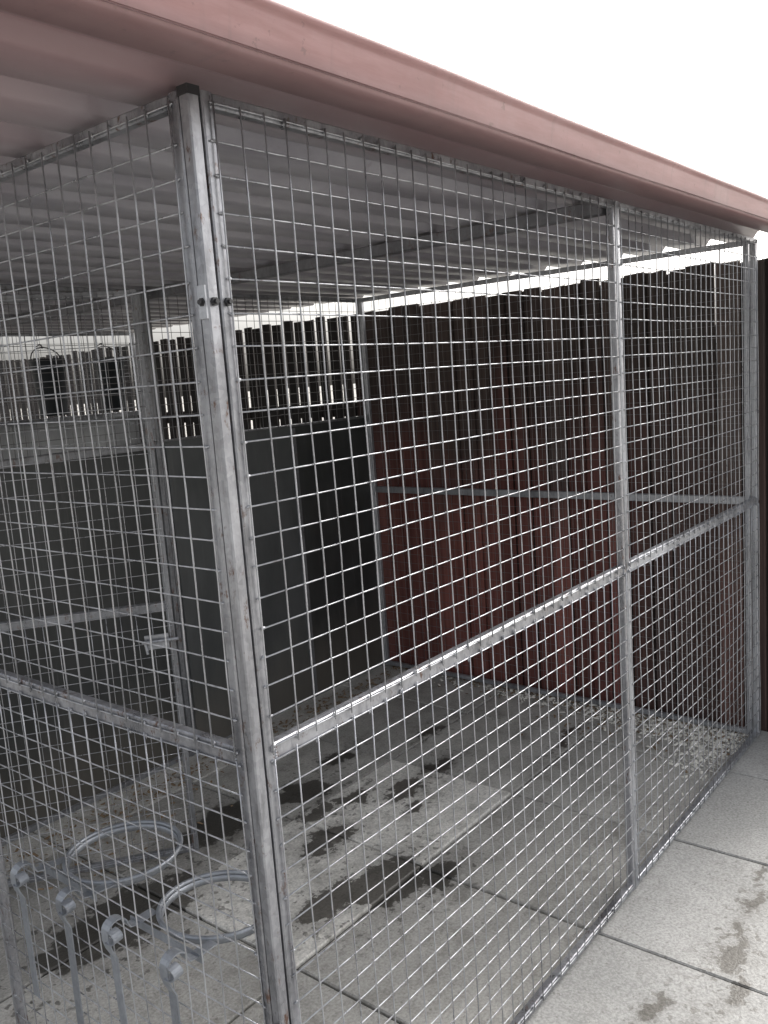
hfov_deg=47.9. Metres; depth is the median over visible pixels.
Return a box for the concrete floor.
[0,664,748,1023]
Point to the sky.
(684, 81)
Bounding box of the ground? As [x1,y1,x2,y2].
[0,384,501,595]
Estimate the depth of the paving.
2.51 m
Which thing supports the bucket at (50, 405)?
hanging from the dog kennel
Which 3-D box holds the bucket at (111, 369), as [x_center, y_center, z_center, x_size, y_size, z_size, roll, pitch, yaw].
[-1.810,-0.898,5.727,0.200,0.449,0.200,-4,9,1]
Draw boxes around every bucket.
[28,344,67,416]
[93,343,125,410]
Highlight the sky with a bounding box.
[0,0,767,408]
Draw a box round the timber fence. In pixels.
[0,258,767,731]
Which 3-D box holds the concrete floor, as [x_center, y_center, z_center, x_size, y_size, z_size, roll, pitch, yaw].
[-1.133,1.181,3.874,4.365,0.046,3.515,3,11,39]
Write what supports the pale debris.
on the concrete floor
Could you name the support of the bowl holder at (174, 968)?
hanging from the dog kennel
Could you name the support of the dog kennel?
on the concrete floor
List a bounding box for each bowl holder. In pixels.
[10,820,182,1023]
[101,869,254,1023]
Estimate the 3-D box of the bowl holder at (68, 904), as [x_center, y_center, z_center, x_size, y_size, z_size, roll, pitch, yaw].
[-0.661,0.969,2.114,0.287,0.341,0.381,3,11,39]
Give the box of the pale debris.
[434,676,748,795]
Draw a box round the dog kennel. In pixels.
[0,0,767,1023]
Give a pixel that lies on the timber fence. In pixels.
(532, 414)
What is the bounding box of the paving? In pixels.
[525,731,767,1023]
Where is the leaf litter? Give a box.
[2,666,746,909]

